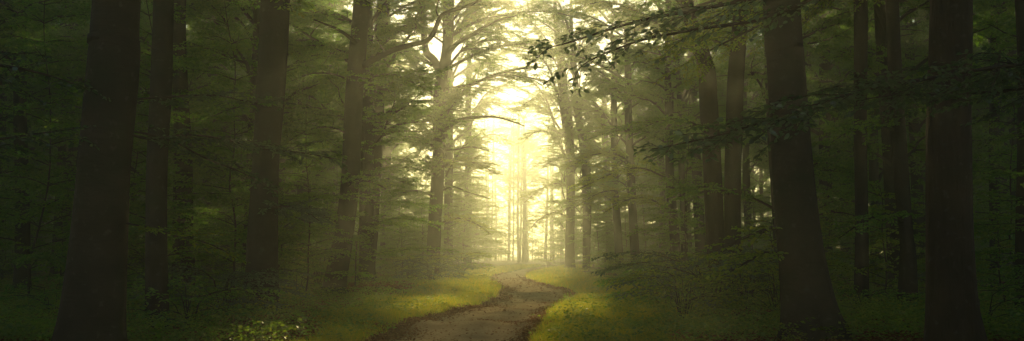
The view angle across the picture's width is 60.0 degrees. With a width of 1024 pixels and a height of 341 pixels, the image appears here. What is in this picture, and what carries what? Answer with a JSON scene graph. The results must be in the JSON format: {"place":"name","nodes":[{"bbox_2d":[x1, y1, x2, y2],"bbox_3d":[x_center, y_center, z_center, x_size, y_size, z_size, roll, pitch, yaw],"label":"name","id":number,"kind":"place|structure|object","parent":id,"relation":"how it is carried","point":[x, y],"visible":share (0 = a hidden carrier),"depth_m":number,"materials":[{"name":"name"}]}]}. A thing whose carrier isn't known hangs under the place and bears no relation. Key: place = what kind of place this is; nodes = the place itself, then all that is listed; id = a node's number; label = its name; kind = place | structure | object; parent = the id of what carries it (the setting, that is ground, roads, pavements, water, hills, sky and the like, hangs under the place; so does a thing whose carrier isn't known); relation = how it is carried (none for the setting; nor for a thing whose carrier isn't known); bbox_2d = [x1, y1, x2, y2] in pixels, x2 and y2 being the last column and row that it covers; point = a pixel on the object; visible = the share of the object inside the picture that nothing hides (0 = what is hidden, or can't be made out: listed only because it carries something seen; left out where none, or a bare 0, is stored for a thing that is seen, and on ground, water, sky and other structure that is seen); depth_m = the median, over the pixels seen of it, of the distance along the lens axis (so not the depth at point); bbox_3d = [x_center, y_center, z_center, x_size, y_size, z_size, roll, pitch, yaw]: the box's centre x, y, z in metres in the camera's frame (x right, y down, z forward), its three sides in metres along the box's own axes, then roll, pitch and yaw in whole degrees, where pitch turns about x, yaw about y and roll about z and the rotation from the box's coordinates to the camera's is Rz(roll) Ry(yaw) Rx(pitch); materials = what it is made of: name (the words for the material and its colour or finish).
{"place":"outdoors","nodes":[
{"label":"outdoors","id":0,"kind":"place"},
{"bbox_2d":[391,265,566,340],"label":"path","id":1,"kind":"structure","parent":0,"point":[481,327],"depth_m":21.88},
{"bbox_2d":[52,0,913,256],"label":"sky","id":2,"kind":"structure","parent":0,"point":[436,49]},
{"bbox_2d":[282,263,715,340],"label":"grass","id":3,"kind":"structure","parent":0,"point":[546,276],"depth_m":23.59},
{"bbox_2d":[8,256,1012,340],"bbox_3d":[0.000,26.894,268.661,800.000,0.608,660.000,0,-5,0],"label":"ground","id":4,"kind":"structure","parent":0,"point":[503,262],"depth_m":78.17,"materials":[{"name":"soil"}]},
{"bbox_2d":[0,153,76,287],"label":"beech sapling","id":5,"kind":"object","parent":4,"relation":"on","point":[48,229],"visible":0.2,"depth_m":35.33,"materials":[{"name":"green plant"}]},
{"bbox_2d":[0,0,85,237],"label":"background beech","id":6,"kind":"object","parent":4,"relation":"on","point":[29,168],"visible":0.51,"depth_m":31.20,"materials":[{"name":"green plant"}]},
{"bbox_2d":[0,0,86,252],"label":"background beech","id":7,"kind":"object","parent":4,"relation":"on","point":[38,93],"visible":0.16,"depth_m":40.87,"materials":[{"name":"green plant"}]},
{"bbox_2d":[0,13,89,282],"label":"background beech","id":8,"kind":"object","parent":4,"relation":"on","point":[3,98],"visible":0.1,"depth_m":48.71,"materials":[{"name":"green plant"}]},
{"bbox_2d":[0,0,91,293],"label":"beech tree","id":9,"kind":"object","parent":4,"relation":"on","point":[20,126],"visible":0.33,"depth_m":33.82,"materials":[{"name":"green plant"}]},
{"bbox_2d":[6,0,91,279],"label":"background beech","id":10,"kind":"object","parent":4,"relation":"on","point":[64,159],"visible":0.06,"depth_m":52.45,"materials":[{"name":"green plant"}]},
{"bbox_2d":[0,52,110,161],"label":"beech tree","id":11,"kind":"object","parent":4,"relation":"on","point":[14,83],"visible":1,"depth_m":10.27,"materials":[{"name":"green plant"}]},
{"bbox_2d":[10,0,150,277],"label":"background beech","id":12,"kind":"object","parent":4,"relation":"on","point":[72,149],"visible":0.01,"depth_m":57.07,"materials":[{"name":"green plant"}]},
{"bbox_2d":[26,0,248,178],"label":"background beech","id":13,"kind":"object","parent":4,"relation":"on","point":[77,72],"visible":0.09,"depth_m":40.89,"materials":[{"name":"green plant"}]},
{"bbox_2d":[8,0,293,264],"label":"tree","id":14,"kind":"object","parent":4,"relation":"on","point":[177,60],"visible":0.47,"depth_m":24.37,"materials":[{"name":"green plant"}]},
{"bbox_2d":[68,0,245,228],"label":"background beech","id":15,"kind":"object","parent":4,"relation":"on","point":[205,61],"visible":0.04,"depth_m":53.74,"materials":[{"name":"green plant"}]},
{"bbox_2d":[145,0,173,330],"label":"beech tree","id":16,"kind":"object","parent":4,"relation":"on","point":[156,247],"visible":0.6,"depth_m":17.96,"materials":[{"name":"brown plant"}]},
{"bbox_2d":[127,258,235,299],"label":"beech shrub","id":17,"kind":"object","parent":4,"relation":"on","point":[217,271],"visible":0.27,"depth_m":23.46,"materials":[{"name":"green plant"}]},
{"bbox_2d":[171,0,200,295],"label":"beech tree","id":18,"kind":"object","parent":4,"relation":"on","point":[180,82],"visible":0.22,"depth_m":28.04,"materials":[{"name":"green plant"}]},
{"bbox_2d":[129,60,243,261],"bbox_3d":[-14.097,0.114,37.445,7.388,10.144,7.950,4,-7,-40],"label":"beech sapling","id":19,"kind":"object","parent":4,"relation":"on","point":[196,170],"visible":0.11,"depth_m":37.65,"materials":[{"name":"green plant"}]},
{"bbox_2d":[131,0,242,179],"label":"background beech","id":20,"kind":"object","parent":4,"relation":"on","point":[147,27],"visible":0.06,"depth_m":48.10,"materials":[{"name":"green plant"}]},
{"bbox_2d":[51,0,347,340],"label":"beech tree","id":21,"kind":"object","parent":4,"relation":"on","point":[93,304],"visible":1,"depth_m":11.81,"materials":[{"name":"brown plant"}]},
{"bbox_2d":[126,275,287,331],"bbox_3d":[-6.359,2.618,17.499,3.700,1.155,3.475,-1,-5,10],"label":"beech shrub","id":22,"kind":"object","parent":4,"relation":"on","point":[207,297],"visible":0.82,"depth_m":17.21,"materials":[{"name":"green plant"}]},
{"bbox_2d":[144,13,294,267],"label":"beech tree","id":23,"kind":"object","parent":4,"relation":"on","point":[226,127],"visible":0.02,"depth_m":62.18,"materials":[{"name":"green plant"}]},
{"bbox_2d":[127,263,314,314],"bbox_3d":[-6.230,2.632,19.390,3.953,1.238,3.838,-3,-6,33],"label":"beech shrub","id":24,"kind":"object","parent":4,"relation":"on","point":[256,277],"visible":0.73,"depth_m":19.07,"materials":[{"name":"green plant"}]},
{"bbox_2d":[168,125,301,288],"bbox_3d":[-10.543,1.446,33.133,4.774,6.538,4.500,0,-5,5],"label":"beech sapling","id":25,"kind":"object","parent":4,"relation":"on","point":[230,221],"visible":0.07,"depth_m":32.92,"materials":[{"name":"green plant"}]},
{"bbox_2d":[186,12,287,245],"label":"background beech","id":26,"kind":"object","parent":4,"relation":"on","point":[231,129],"visible":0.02,"depth_m":66.51,"materials":[{"name":"green plant"}]},
{"bbox_2d":[129,0,356,286],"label":"beech sapling","id":27,"kind":"object","parent":4,"relation":"on","point":[233,151],"visible":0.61,"depth_m":27.47,"materials":[{"name":"green plant"}]},
{"bbox_2d":[169,0,324,289],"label":"background beech","id":28,"kind":"object","parent":4,"relation":"on","point":[255,22],"visible":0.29,"depth_m":34.78,"materials":[{"name":"green plant"}]},
{"bbox_2d":[195,121,330,274],"bbox_3d":[-8.664,1.210,31.145,4.684,6.415,4.416,0,-5,-5],"label":"beech sapling","id":29,"kind":"object","parent":4,"relation":"on","point":[285,188],"visible":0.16,"depth_m":31.08,"materials":[{"name":"green plant"}]},
{"bbox_2d":[187,0,348,211],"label":"background beech","id":30,"kind":"object","parent":4,"relation":"on","point":[310,87],"visible":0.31,"depth_m":41.56,"materials":[{"name":"green plant"}]},
{"bbox_2d":[199,3,347,264],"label":"background beech","id":31,"kind":"object","parent":4,"relation":"on","point":[218,125],"visible":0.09,"depth_m":49.15,"materials":[{"name":"green plant"}]},
{"bbox_2d":[236,0,352,276],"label":"beech tree","id":32,"kind":"object","parent":4,"relation":"on","point":[327,165],"visible":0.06,"depth_m":57.95,"materials":[{"name":"green plant"}]},
{"bbox_2d":[193,0,396,314],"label":"beech tree","id":33,"kind":"object","parent":4,"relation":"on","point":[262,238],"visible":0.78,"depth_m":21.30,"materials":[{"name":"brown plant"}]},
{"bbox_2d":[235,117,379,290],"bbox_3d":[-6.950,1.183,28.688,4.444,6.087,4.189,-5,-7,43],"label":"beech sapling","id":34,"kind":"object","parent":4,"relation":"on","point":[313,195],"visible":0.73,"depth_m":28.43,"materials":[{"name":"green plant"}]},
{"bbox_2d":[278,245,376,284],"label":"beech shrub","id":35,"kind":"object","parent":4,"relation":"on","point":[350,266],"visible":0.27,"depth_m":37.12,"materials":[{"name":"green plant"}]},
{"bbox_2d":[291,144,383,270],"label":"beech sapling","id":36,"kind":"object","parent":4,"relation":"on","point":[326,181],"visible":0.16,"depth_m":46.37,"materials":[{"name":"green plant"}]},
{"bbox_2d":[287,2,390,249],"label":"beech tree","id":37,"kind":"object","parent":4,"relation":"on","point":[335,35],"visible":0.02,"depth_m":65.86,"materials":[{"name":"green plant"}]},
{"bbox_2d":[241,0,454,281],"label":"background beech","id":38,"kind":"object","parent":4,"relation":"on","point":[376,46],"visible":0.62,"depth_m":39.98,"materials":[{"name":"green plant"}]},
{"bbox_2d":[278,59,458,284],"bbox_3d":[-5.904,-0.030,35.325,7.391,9.432,6.869,-2,-6,21],"label":"beech sapling","id":39,"kind":"object","parent":4,"relation":"on","point":[386,116],"visible":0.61,"depth_m":35.22,"materials":[{"name":"green plant"}]},
{"bbox_2d":[278,0,494,295],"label":"beech tree","id":40,"kind":"object","parent":4,"relation":"on","point":[356,81],"visible":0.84,"depth_m":32.19,"materials":[{"name":"brown plant"}]},
{"bbox_2d":[308,0,465,264],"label":"beech tree","id":41,"kind":"object","parent":4,"relation":"on","point":[410,26],"visible":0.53,"depth_m":46.69,"materials":[{"name":"green plant"}]},
{"bbox_2d":[357,12,429,270],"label":"beech tree","id":42,"kind":"object","parent":4,"relation":"on","point":[387,152],"visible":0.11,"depth_m":78.35,"materials":[{"name":"green plant"}]},
{"bbox_2d":[375,208,430,271],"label":"beech sapling","id":43,"kind":"object","parent":4,"relation":"on","point":[399,235],"visible":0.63,"depth_m":50.25,"materials":[{"name":"green plant"}]},
{"bbox_2d":[376,165,443,271],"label":"beech sapling","id":44,"kind":"object","parent":4,"relation":"on","point":[411,235],"visible":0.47,"depth_m":59.92,"materials":[{"name":"green plant"}]},
{"bbox_2d":[377,155,446,266],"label":"beech sapling","id":45,"kind":"object","parent":4,"relation":"on","point":[412,198],"visible":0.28,"depth_m":74.22,"materials":[{"name":"green plant"}]},
{"bbox_2d":[391,258,476,279],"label":"beech shrub","id":46,"kind":"object","parent":4,"relation":"on","point":[427,265],"visible":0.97,"depth_m":43.72,"materials":[{"name":"green plant"}]},
{"bbox_2d":[407,168,486,269],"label":"beech sapling","id":47,"kind":"object","parent":4,"relation":"on","point":[450,232],"visible":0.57,"depth_m":75.35,"materials":[{"name":"green plant"}]},
{"bbox_2d":[36,104,869,263],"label":"distant woodland","id":48,"kind":"object","parent":4,"relation":"on","point":[517,229],"visible":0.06,"depth_m":177.90,"materials":[{"name":"plant"}]},
{"bbox_2d":[427,251,498,279],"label":"beech shrub","id":49,"kind":"object","parent":4,"relation":"on","point":[471,253],"visible":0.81,"depth_m":49.98,"materials":[{"name":"green plant"}]},
{"bbox_2d":[421,149,507,269],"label":"beech sapling","id":50,"kind":"object","parent":4,"relation":"on","point":[472,228],"visible":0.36,"depth_m":90.29,"materials":[{"name":"green plant"}]},
{"bbox_2d":[407,0,535,270],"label":"beech tree","id":51,"kind":"object","parent":4,"relation":"on","point":[464,131],"visible":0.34,"depth_m":84.13,"materials":[{"name":"green plant"}]},
{"bbox_2d":[441,163,503,269],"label":"beech sapling","id":52,"kind":"object","parent":4,"relation":"on","point":[460,230],"visible":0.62,"depth_m":77.43,"materials":[{"name":"green plant"}]},
{"bbox_2d":[381,0,586,274],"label":"beech tree","id":53,"kind":"object","parent":4,"relation":"on","point":[444,95],"visible":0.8,"depth_m":59.70,"materials":[{"name":"green plant"}]},
{"bbox_2d":[455,172,515,264],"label":"beech sapling","id":54,"kind":"object","parent":4,"relation":"on","point":[489,217],"visible":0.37,"depth_m":91.50,"materials":[{"name":"green plant"}]},
{"bbox_2d":[444,29,534,268],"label":"beech tree","id":55,"kind":"object","parent":4,"relation":"on","point":[484,104],"visible":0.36,"depth_m":97.01,"materials":[{"name":"green plant"}]},
{"bbox_2d":[0,265,1023,340],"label":"undergrowth","id":56,"kind":"object","parent":4,"relation":"on","point":[873,310],"visible":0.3,"depth_m":16.44,"materials":[{"name":"green plant"}]},
{"bbox_2d":[0,270,1023,340],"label":"fallen leaves","id":57,"kind":"object","parent":4,"relation":"on","point":[410,321],"visible":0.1,"depth_m":18.77,"materials":[{"name":"brown plant"}]},
{"bbox_2d":[494,96,551,262],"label":"beech tree","id":58,"kind":"object","parent":4,"relation":"on","point":[524,187],"visible":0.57,"depth_m":164.48,"materials":[{"name":"green plant"}]},
{"bbox_2d":[491,0,600,268],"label":"beech tree","id":59,"kind":"object","parent":4,"relation":"on","point":[567,179],"visible":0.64,"depth_m":90.03,"materials":[{"name":"green plant"}]},
{"bbox_2d":[498,0,611,270],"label":"beech tree","id":60,"kind":"object","parent":4,"relation":"on","point":[586,170],"visible":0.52,"depth_m":88.03,"materials":[{"name":"green plant"}]},
{"bbox_2d":[568,175,629,269],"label":"beech sapling","id":61,"kind":"object","parent":4,"relation":"on","point":[597,231],"visible":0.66,"depth_m":87.19,"materials":[{"name":"green plant"}]},
{"bbox_2d":[515,0,687,270],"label":"beech tree","id":62,"kind":"object","parent":4,"relation":"on","point":[627,155],"visible":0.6,"depth_m":65.97,"materials":[{"name":"green plant"}]},
{"bbox_2d":[547,0,661,269],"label":"beech tree","id":63,"kind":"object","parent":4,"relation":"on","point":[599,111],"visible":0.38,"depth_m":80.23,"materials":[{"name":"green plant"}]},
{"bbox_2d":[575,69,654,264],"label":"beech tree","id":64,"kind":"object","parent":4,"relation":"on","point":[603,103],"visible":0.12,"depth_m":102.08,"materials":[{"name":"green plant"}]},
{"bbox_2d":[610,174,668,256],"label":"beech sapling","id":65,"kind":"object","parent":4,"relation":"on","point":[640,225],"visible":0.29,"depth_m":87.80,"materials":[{"name":"green plant"}]},
{"bbox_2d":[598,10,698,263],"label":"background beech","id":66,"kind":"object","parent":4,"relation":"on","point":[662,164],"visible":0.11,"depth_m":90.11,"materials":[{"name":"green plant"}]},
{"bbox_2d":[568,0,759,274],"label":"beech tree","id":67,"kind":"object","parent":4,"relation":"on","point":[669,88],"visible":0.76,"depth_m":45.73,"materials":[{"name":"green plant"}]},
{"bbox_2d":[517,0,818,96],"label":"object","id":68,"kind":"object","parent":4,"relation":"on","point":[764,19],"visible":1,"depth_m":8.80,"materials":[{"name":"green plant"}]},
{"bbox_2d":[590,264,758,304],"bbox_3d":[4.050,3.036,22.602,4.162,1.299,3.910,1,-5,-6],"label":"beech shrub","id":69,"kind":"object","parent":4,"relation":"on","point":[635,299],"visible":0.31,"depth_m":22.23,"materials":[{"name":"green plant"}]},
{"bbox_2d":[627,0,730,271],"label":"beech tree","id":70,"kind":"object","parent":4,"relation":"on","point":[694,174],"visible":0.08,"depth_m":59.88,"materials":[{"name":"green plant"}]},
{"bbox_2d":[616,5,745,266],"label":"background beech","id":71,"kind":"object","parent":4,"relation":"on","point":[681,108],"visible":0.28,"depth_m":52.16,"materials":[{"name":"green plant"}]},
{"bbox_2d":[587,245,779,311],"bbox_3d":[4.604,2.581,20.964,5.390,1.689,5.234,-2,-6,17],"label":"beech shrub","id":72,"kind":"object","parent":4,"relation":"on","point":[714,265],"visible":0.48,"depth_m":20.99,"materials":[{"name":"green plant"}]},
{"bbox_2d":[618,109,752,267],"bbox_3d":[7.884,1.156,37.780,5.363,7.792,5.690,2,-6,-25],"label":"beech sapling","id":73,"kind":"object","parent":4,"relation":"on","point":[695,199],"visible":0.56,"depth_m":38.15,"materials":[{"name":"green plant"}]},
{"bbox_2d":[607,267,763,318],"bbox_3d":[3.618,2.628,18.469,3.263,1.202,2.792,-2,-6,23],"label":"beech shrub","id":74,"kind":"object","parent":4,"relation":"on","point":[661,291],"visible":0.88,"depth_m":18.36,"materials":[{"name":"green plant"}]},
{"bbox_2d":[621,5,759,269],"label":"background beech","id":75,"kind":"object","parent":4,"relation":"on","point":[690,236],"visible":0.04,"depth_m":76.32,"materials":[{"name":"green plant"}]},
{"bbox_2d":[621,0,762,284],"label":"beech tree","id":76,"kind":"object","parent":4,"relation":"on","point":[712,172],"visible":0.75,"depth_m":31.43,"materials":[{"name":"brown plant"}]},
{"bbox_2d":[628,254,757,292],"bbox_3d":[5.903,3.503,28.839,4.351,1.603,3.722,-1,-5,8],"label":"beech shrub","id":77,"kind":"object","parent":4,"relation":"on","point":[678,259],"visible":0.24,"depth_m":28.73,"materials":[{"name":"green plant"}]},
{"bbox_2d":[646,0,748,300],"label":"beech tree","id":78,"kind":"object","parent":4,"relation":"on","point":[731,190],"visible":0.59,"depth_m":26.90,"materials":[{"name":"brown plant"}]},
{"bbox_2d":[666,252,779,313],"bbox_3d":[5.351,2.598,20.346,3.567,1.536,4.169,1,-5,-6],"label":"beech shrub","id":79,"kind":"object","parent":4,"relation":"on","point":[745,279],"visible":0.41,"depth_m":20.16,"materials":[{"name":"green plant"}]},
{"bbox_2d":[688,19,770,252],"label":"background beech","id":80,"kind":"object","parent":4,"relation":"on","point":[746,169],"visible":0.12,"depth_m":73.11,"materials":[{"name":"green plant"}]},
{"bbox_2d":[727,214,779,302],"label":"beech sapling","id":81,"kind":"object","parent":4,"relation":"on","point":[761,236],"visible":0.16,"depth_m":22.68,"materials":[{"name":"green plant"}]},
{"bbox_2d":[633,0,879,85],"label":"beech tree","id":82,"kind":"object","parent":4,"relation":"on","point":[812,7],"visible":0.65,"depth_m":20.63,"materials":[{"name":"green plant"}]},
{"bbox_2d":[704,0,852,340],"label":"beech tree","id":83,"kind":"object","parent":4,"relation":"on","point":[806,289],"visible":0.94,"depth_m":14.34,"materials":[{"name":"brown plant"}]},
{"bbox_2d":[719,22,838,185],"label":"background beech","id":84,"kind":"object","parent":4,"relation":"on","point":[757,146],"visible":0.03,"depth_m":68.33,"materials":[{"name":"green plant"}]},
{"bbox_2d":[692,257,866,311],"bbox_3d":[5.494,2.427,18.538,3.626,1.336,3.102,-2,-6,24],"label":"beech shrub","id":85,"kind":"object","parent":4,"relation":"on","point":[774,283],"visible":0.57,"depth_m":18.23,"materials":[{"name":"green plant"}]},
{"bbox_2d":[672,0,903,266],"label":"background beech","id":86,"kind":"object","parent":4,"relation":"on","point":[825,25],"visible":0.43,"depth_m":34.62,"materials":[{"name":"green plant"}]},
{"bbox_2d":[718,1,904,276],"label":"beech tree","id":87,"kind":"object","parent":4,"relation":"on","point":[825,66],"visible":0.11,"depth_m":47.30,"materials":[{"name":"green plant"}]},
{"bbox_2d":[767,195,871,280],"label":"beech sapling","id":88,"kind":"object","parent":4,"relation":"on","point":[830,252],"visible":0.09,"depth_m":29.98,"materials":[{"name":"green plant"}]},
{"bbox_2d":[633,46,1023,166],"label":"beech tree","id":89,"kind":"object","parent":4,"relation":"on","point":[871,87],"visible":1,"depth_m":8.96,"materials":[{"name":"green plant"}]},
{"bbox_2d":[745,4,928,276],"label":"background beech","id":90,"kind":"object","parent":4,"relation":"on","point":[816,127],"visible":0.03,"depth_m":58.36,"materials":[{"name":"green plant"}]},
{"bbox_2d":[814,153,882,279],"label":"beech sapling","id":91,"kind":"object","parent":4,"relation":"on","point":[843,243],"visible":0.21,"depth_m":41.27,"materials":[{"name":"green plant"}]},
{"bbox_2d":[853,0,868,301],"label":"beech tree","id":92,"kind":"object","parent":4,"relation":"on","point":[861,281],"visible":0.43,"depth_m":25.02,"materials":[{"name":"brown plant"}]},
{"bbox_2d":[812,0,918,312],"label":"beech tree","id":93,"kind":"object","parent":4,"relation":"on","point":[908,279],"visible":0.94,"depth_m":19.35,"materials":[{"name":"brown plant"}]},
{"bbox_2d":[811,0,928,283],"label":"beech tree","id":94,"kind":"object","parent":4,"relation":"on","point":[911,33],"visible":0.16,"depth_m":43.81,"materials":[{"name":"green plant"}]},
{"bbox_2d":[815,116,924,276],"bbox_3d":[13.099,1.267,34.889,5.006,7.272,5.310,5,-7,-42],"label":"beech sapling","id":95,"kind":"object","parent":4,"relation":"on","point":[845,191],"visible":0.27,"depth_m":34.54,"materials":[{"name":"green plant"}]},
{"bbox_2d":[830,188,924,293],"bbox_3d":[10.881,2.265,26.208,3.981,3.565,3.557,0,-5,-3],"label":"beech sapling","id":96,"kind":"object","parent":4,"relation":"on","point":[894,243],"visible":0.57,"depth_m":25.80,"materials":[{"name":"green plant"}]},
{"bbox_2d":[809,0,1015,294],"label":"background beech","id":97,"kind":"object","parent":4,"relation":"on","point":[879,66],"visible":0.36,"depth_m":28.86,"materials":[{"name":"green plant"}]},
{"bbox_2d":[812,3,1016,275],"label":"background beech","id":98,"kind":"object","parent":4,"relation":"on","point":[915,126],"visible":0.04,"depth_m":47.39,"materials":[{"name":"green plant"}]},
{"bbox_2d":[923,0,987,340],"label":"tree","id":99,"kind":"object","parent":4,"relation":"on","point":[952,310],"visible":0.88,"depth_m":12.82,"materials":[{"name":"brown plant"}]},
{"bbox_2d":[902,2,1008,192],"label":"background beech","id":100,"kind":"object","parent":4,"relation":"on","point":[922,115],"visible":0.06,"depth_m":60.24,"materials":[{"name":"green plant"}]},
{"bbox_2d":[905,0,1016,295],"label":"beech tree","id":101,"kind":"object","parent":4,"relation":"on","point":[994,133],"visible":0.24,"depth_m":33.25,"materials":[{"name":"green plant"}]},
{"bbox_2d":[914,0,1016,88],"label":"background beech","id":102,"kind":"object","parent":4,"relation":"on","point":[1008,45],"visible":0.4,"depth_m":23.53,"materials":[{"name":"green plant"}]},
{"bbox_2d":[914,5,1016,262],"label":"background beech","id":103,"kind":"object","parent":4,"relation":"on","point":[1007,116],"visible":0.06,"depth_m":42.26,"materials":[{"name":"green plant"}]},
{"bbox_2d":[973,121,1023,301],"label":"beech sapling","id":104,"kind":"object","parent":4,"relation":"on","point":[1004,215],"visible":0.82,"depth_m":18.66,"materials":[{"name":"green plant"}]},
{"bbox_2d":[1014,0,1023,312],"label":"beech tree","id":105,"kind":"object","parent":4,"relation":"on","point":[1019,234],"visible":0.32,"depth_m":20.08,"materials":[{"name":"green plant"}]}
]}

